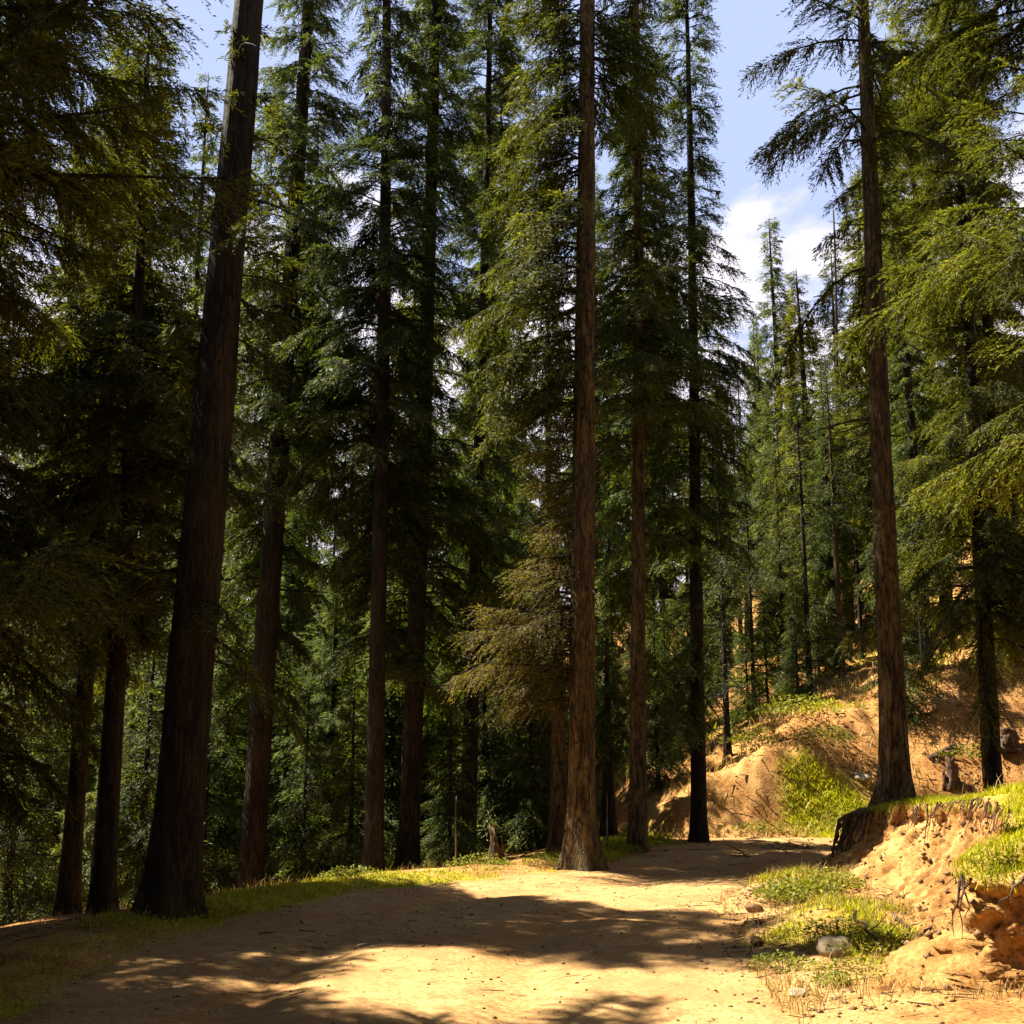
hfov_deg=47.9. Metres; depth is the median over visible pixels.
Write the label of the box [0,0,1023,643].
sky
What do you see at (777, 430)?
fir tree
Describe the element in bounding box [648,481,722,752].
fir tree
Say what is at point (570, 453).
fir tree
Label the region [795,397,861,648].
fir tree
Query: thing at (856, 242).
fir tree
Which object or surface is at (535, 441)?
fir tree
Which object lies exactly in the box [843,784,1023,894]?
turf edge
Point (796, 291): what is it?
fir tree
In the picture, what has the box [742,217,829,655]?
fir tree
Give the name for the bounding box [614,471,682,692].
fir tree
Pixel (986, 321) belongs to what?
fir tree
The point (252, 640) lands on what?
fir tree
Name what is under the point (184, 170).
fir tree
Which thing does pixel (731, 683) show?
leafy weed
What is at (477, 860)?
leafy weed
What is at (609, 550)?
fir tree
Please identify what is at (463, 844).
fir tree
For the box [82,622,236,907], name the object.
fir tree
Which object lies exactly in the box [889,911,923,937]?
stick
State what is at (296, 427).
fir tree
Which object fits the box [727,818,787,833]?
leafy weed
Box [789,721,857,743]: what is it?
leafy weed
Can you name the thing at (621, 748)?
fir tree
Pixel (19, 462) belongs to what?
fir tree
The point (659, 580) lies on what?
fir tree
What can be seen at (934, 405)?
fir tree
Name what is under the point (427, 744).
fir tree
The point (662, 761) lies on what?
fir tree
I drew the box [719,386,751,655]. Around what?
fir tree
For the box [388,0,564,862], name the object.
fir tree
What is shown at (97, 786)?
fir tree
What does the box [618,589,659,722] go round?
fir tree
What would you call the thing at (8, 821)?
fir tree
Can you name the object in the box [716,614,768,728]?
fir tree
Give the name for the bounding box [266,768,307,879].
fir tree
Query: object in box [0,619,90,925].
fir tree
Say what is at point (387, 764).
fir tree
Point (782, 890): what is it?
leafy weed
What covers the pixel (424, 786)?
fir tree
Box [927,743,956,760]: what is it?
fallen log
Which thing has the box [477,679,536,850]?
fir tree
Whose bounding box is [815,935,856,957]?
rock
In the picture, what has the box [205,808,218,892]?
fir tree
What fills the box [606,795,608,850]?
bare sapling
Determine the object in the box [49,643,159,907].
fir tree
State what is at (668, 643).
fir tree
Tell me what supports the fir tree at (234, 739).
on the ground at (754, 770)
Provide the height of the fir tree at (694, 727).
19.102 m
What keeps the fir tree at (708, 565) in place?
on the ground at (754, 770)
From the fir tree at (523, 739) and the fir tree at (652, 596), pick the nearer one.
the fir tree at (523, 739)
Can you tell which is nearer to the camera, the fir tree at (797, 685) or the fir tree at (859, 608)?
the fir tree at (797, 685)
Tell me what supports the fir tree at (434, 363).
on the ground at (754, 770)
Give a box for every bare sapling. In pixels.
[455,796,456,864]
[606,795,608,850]
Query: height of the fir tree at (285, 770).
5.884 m
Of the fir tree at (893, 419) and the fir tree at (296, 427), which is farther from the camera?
the fir tree at (296, 427)
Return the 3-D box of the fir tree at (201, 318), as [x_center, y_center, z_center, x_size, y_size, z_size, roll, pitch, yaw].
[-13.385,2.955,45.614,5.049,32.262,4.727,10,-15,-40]
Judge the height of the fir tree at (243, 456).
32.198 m
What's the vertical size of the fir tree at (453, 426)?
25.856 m
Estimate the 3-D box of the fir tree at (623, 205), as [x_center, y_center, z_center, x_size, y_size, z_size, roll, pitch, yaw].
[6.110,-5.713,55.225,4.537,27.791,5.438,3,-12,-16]
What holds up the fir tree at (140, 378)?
on the ground at (754, 770)
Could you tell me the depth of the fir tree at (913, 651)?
24.08 m
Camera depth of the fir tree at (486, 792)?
22.25 m
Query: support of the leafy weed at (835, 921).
on the ground at (754, 770)
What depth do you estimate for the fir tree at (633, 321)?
19.25 m
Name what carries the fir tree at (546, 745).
on the ground at (754, 770)
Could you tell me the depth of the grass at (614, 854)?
12.97 m
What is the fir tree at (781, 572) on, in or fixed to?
on the ground at (754, 770)
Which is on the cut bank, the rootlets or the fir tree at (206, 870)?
the rootlets
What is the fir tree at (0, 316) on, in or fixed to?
on the ground at (754, 770)
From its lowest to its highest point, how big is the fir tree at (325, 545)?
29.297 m
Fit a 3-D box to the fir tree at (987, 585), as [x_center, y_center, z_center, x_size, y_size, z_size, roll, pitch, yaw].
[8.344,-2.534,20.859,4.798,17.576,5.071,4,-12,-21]
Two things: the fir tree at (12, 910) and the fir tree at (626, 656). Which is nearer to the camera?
the fir tree at (12, 910)
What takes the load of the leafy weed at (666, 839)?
on the ground at (754, 770)
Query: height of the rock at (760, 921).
0.051 m
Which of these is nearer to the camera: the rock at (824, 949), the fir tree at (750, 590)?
the rock at (824, 949)
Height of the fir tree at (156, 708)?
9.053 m
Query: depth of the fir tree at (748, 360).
50.17 m
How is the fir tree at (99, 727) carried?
on the ground at (754, 770)
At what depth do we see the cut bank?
8.02 m
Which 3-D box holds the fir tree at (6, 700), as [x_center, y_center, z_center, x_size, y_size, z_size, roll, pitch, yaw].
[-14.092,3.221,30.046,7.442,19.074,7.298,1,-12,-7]
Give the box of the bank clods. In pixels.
[811,816,1023,993]
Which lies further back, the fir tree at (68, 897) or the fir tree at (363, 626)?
the fir tree at (363, 626)
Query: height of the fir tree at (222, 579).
19.634 m
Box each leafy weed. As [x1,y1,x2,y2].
[317,864,389,880]
[443,852,514,869]
[523,850,565,867]
[602,840,646,854]
[649,833,691,845]
[714,669,770,691]
[718,724,783,746]
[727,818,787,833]
[746,949,817,972]
[752,874,843,902]
[753,694,845,717]
[764,885,806,904]
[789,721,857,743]
[791,915,899,939]
[795,865,867,890]
[809,956,889,981]
[811,968,855,986]
[822,930,920,956]
[934,743,980,759]
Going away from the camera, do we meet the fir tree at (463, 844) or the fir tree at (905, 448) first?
the fir tree at (463, 844)
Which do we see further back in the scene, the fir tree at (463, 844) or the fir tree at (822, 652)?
the fir tree at (822, 652)
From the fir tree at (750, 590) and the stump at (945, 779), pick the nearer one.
the stump at (945, 779)
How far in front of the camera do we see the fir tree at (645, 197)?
48.39 m
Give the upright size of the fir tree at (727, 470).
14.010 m
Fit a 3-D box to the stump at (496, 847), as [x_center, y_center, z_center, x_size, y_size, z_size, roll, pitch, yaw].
[-0.196,4.547,15.671,0.268,0.632,0.284,-10,-15,41]
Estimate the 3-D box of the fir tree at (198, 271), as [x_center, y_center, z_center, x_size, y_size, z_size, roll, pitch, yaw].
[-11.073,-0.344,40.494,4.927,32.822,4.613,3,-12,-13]
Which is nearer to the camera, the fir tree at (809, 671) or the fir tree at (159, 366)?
the fir tree at (809, 671)
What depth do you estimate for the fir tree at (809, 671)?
26.76 m
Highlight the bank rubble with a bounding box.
[732,872,1023,1016]
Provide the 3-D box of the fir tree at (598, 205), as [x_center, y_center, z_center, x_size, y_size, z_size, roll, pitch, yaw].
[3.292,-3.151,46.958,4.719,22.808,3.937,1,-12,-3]
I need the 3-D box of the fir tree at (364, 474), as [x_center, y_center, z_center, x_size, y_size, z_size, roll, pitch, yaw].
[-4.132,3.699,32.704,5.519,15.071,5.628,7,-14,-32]
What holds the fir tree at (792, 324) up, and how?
on the ground at (754, 770)
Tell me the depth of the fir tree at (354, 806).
24.57 m
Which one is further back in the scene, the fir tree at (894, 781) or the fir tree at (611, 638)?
the fir tree at (611, 638)
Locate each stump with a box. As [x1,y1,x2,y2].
[485,822,507,864]
[942,770,949,790]
[945,756,963,788]
[1000,727,1023,751]
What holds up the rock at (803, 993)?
on the ground at (754, 770)
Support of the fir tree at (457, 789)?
on the ground at (754, 770)
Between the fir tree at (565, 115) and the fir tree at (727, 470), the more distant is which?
the fir tree at (727, 470)
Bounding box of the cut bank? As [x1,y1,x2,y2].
[810,791,1023,992]
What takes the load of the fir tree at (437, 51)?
on the ground at (754, 770)
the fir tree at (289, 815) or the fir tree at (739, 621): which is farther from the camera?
the fir tree at (739, 621)
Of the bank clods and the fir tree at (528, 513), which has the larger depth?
the fir tree at (528, 513)
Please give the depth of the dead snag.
35.37 m
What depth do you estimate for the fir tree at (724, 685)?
23.88 m
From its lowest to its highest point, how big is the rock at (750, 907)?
0.100 m
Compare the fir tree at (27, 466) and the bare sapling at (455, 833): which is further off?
the fir tree at (27, 466)
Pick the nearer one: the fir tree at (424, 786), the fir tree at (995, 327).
the fir tree at (424, 786)
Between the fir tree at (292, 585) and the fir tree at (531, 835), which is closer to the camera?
the fir tree at (531, 835)
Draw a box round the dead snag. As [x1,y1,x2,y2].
[821,210,852,649]
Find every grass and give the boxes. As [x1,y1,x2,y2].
[0,600,1023,1020]
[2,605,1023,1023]
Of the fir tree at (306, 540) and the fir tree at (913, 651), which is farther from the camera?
the fir tree at (306, 540)
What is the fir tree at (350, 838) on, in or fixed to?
on the ground at (754, 770)
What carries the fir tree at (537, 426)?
on the ground at (754, 770)
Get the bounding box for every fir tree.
[0,0,173,887]
[0,0,275,915]
[0,0,289,687]
[0,23,201,915]
[0,199,27,618]
[0,321,96,829]
[0,453,103,885]
[0,610,102,905]
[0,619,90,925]
[0,674,92,917]
[0,811,16,839]
[7,8,165,685]
[10,91,98,893]
[15,681,99,911]
[45,0,332,919]
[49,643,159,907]
[70,11,210,777]
[74,308,316,878]
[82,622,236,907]
[82,696,139,906]
[122,529,236,829]
[132,632,273,900]
[138,252,177,601]
[156,73,245,629]
[158,222,208,593]
[166,0,393,889]
[205,562,282,891]
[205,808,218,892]
[209,591,297,879]
[209,631,346,887]
[216,235,265,694]
[230,716,296,883]
[231,479,318,845]
[231,510,336,845]
[232,191,320,881]
[251,115,349,638]
[264,0,500,874]
[265,695,361,884]
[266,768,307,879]
[269,517,367,877]
[271,557,368,876]
[289,381,335,614]
[296,444,338,615]
[297,433,395,822]
[301,681,397,877]
[302,264,522,824]
[307,0,535,870]
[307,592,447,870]
[310,586,442,873]
[318,394,427,792]
[335,728,366,871]
[370,209,455,562]
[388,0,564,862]
[396,699,433,868]
[397,569,490,867]
[420,624,539,859]
[420,696,487,868]
[427,445,568,825]
[434,87,602,724]
[437,0,688,871]
[439,84,564,786]
[440,336,476,814]
[444,687,480,849]
[477,650,551,853]
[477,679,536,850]
[479,549,602,848]
[480,560,551,850]
[489,466,568,844]
[496,293,537,524]
[509,514,609,852]
[519,170,574,622]
[537,703,600,834]
[540,163,631,599]
[541,173,630,706]
[549,0,758,852]
[559,6,707,594]
[566,558,629,761]
[595,246,720,740]
[595,454,629,704]
[595,637,655,836]
[606,152,670,578]
[610,0,782,842]
[611,598,659,769]
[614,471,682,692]
[615,538,682,775]
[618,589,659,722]
[622,618,690,797]
[628,598,688,766]
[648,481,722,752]
[680,450,786,758]
[699,387,734,671]
[701,393,752,691]
[702,454,802,717]
[706,340,743,654]
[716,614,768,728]
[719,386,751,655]
[721,329,798,660]
[722,366,751,648]
[737,318,770,605]
[738,0,1015,854]
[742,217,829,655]
[746,357,798,606]
[747,454,813,694]
[749,598,781,704]
[756,270,873,665]
[765,388,857,700]
[771,581,827,713]
[779,290,813,616]
[789,413,862,652]
[791,172,967,639]
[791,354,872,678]
[792,361,869,675]
[794,241,874,640]
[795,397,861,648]
[801,562,831,680]
[816,81,972,651]
[821,0,1023,538]
[823,342,871,660]
[832,0,1023,790]
[848,302,902,590]
[849,34,972,673]
[855,8,988,616]
[856,560,948,729]
[866,314,947,665]
[896,0,1023,597]
[912,0,1023,610]
[942,225,1023,586]
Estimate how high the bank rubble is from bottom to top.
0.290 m
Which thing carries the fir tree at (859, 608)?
on the ground at (754, 770)
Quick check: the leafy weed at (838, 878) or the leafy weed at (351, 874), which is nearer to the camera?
the leafy weed at (838, 878)
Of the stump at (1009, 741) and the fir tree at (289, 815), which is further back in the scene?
the stump at (1009, 741)
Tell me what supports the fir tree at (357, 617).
on the ground at (754, 770)
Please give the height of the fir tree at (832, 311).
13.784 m
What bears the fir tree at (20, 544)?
on the ground at (754, 770)
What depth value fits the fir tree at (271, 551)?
20.36 m
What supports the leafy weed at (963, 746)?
on the ground at (754, 770)
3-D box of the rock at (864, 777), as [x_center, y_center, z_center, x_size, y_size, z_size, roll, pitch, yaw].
[6.815,5.190,22.545,0.351,0.186,0.697,5,-12,-23]
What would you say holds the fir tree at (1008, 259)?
on the ground at (754, 770)
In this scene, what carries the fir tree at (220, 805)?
on the ground at (754, 770)
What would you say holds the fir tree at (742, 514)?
on the ground at (754, 770)
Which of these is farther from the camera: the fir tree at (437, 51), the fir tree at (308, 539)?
the fir tree at (308, 539)
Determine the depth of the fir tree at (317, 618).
25.75 m
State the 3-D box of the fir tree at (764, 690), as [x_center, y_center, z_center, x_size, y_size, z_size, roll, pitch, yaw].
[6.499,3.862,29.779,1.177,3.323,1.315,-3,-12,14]
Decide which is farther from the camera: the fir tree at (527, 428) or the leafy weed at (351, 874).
the fir tree at (527, 428)
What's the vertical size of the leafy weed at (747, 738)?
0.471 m
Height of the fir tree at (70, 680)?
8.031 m
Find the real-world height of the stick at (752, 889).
0.146 m
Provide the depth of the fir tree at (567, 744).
26.31 m
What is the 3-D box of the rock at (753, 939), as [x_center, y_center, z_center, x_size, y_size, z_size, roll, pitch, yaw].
[1.993,3.490,9.383,0.102,0.072,0.222,-2,-12,11]
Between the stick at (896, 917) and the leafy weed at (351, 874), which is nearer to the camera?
the stick at (896, 917)
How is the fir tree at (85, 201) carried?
on the ground at (754, 770)
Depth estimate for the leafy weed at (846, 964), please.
8.11 m
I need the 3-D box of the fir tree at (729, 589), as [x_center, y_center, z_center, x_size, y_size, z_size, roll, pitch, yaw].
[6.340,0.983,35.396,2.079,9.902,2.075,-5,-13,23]
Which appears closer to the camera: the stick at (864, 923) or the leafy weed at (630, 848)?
the stick at (864, 923)
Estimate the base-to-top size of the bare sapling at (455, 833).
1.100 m
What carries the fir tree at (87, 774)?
on the ground at (754, 770)
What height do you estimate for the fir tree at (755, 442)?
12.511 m
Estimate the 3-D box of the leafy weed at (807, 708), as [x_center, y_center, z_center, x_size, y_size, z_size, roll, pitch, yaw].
[6.122,4.128,24.614,1.941,0.550,1.962,0,-12,0]
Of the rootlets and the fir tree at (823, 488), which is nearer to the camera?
the rootlets
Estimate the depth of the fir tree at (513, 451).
33.12 m
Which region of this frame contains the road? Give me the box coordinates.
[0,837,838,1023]
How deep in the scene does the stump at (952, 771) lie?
22.18 m
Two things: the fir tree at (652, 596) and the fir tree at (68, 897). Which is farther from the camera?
the fir tree at (652, 596)
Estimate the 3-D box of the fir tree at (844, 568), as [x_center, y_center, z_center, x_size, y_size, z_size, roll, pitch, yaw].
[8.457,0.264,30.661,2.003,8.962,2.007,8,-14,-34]
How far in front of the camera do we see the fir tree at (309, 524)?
40.39 m
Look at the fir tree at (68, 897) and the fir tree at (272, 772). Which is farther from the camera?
the fir tree at (272, 772)
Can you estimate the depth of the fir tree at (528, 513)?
30.46 m
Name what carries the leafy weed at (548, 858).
on the ground at (754, 770)
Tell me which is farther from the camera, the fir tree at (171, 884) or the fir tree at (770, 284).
the fir tree at (770, 284)
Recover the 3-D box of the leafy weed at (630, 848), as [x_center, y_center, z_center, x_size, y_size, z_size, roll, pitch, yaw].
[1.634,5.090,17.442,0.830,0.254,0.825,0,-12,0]
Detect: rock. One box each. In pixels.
[744,903,763,912]
[750,936,762,944]
[755,919,764,923]
[789,987,807,996]
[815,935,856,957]
[851,772,872,781]
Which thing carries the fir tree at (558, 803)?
on the ground at (754, 770)
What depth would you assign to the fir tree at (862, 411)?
31.08 m
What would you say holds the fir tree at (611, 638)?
on the ground at (754, 770)
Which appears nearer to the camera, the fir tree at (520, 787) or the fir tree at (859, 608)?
the fir tree at (520, 787)
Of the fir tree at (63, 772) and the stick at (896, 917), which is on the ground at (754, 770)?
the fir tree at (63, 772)
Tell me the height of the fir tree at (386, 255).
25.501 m
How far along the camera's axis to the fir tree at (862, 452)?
30.82 m
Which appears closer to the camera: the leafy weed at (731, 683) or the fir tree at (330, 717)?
the fir tree at (330, 717)
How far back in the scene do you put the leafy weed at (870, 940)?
8.59 m
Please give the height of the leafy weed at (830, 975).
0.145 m
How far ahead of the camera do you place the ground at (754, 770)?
21.40 m
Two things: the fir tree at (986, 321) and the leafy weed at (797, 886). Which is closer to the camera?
the leafy weed at (797, 886)
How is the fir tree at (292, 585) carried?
on the ground at (754, 770)
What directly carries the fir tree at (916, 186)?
on the ground at (754, 770)
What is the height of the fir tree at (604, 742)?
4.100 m
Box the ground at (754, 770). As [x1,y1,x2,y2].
[0,534,1023,1023]
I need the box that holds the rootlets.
[839,797,1023,938]
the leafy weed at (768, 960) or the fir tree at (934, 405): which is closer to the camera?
the leafy weed at (768, 960)
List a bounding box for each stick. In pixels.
[741,879,773,891]
[853,909,902,955]
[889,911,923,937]

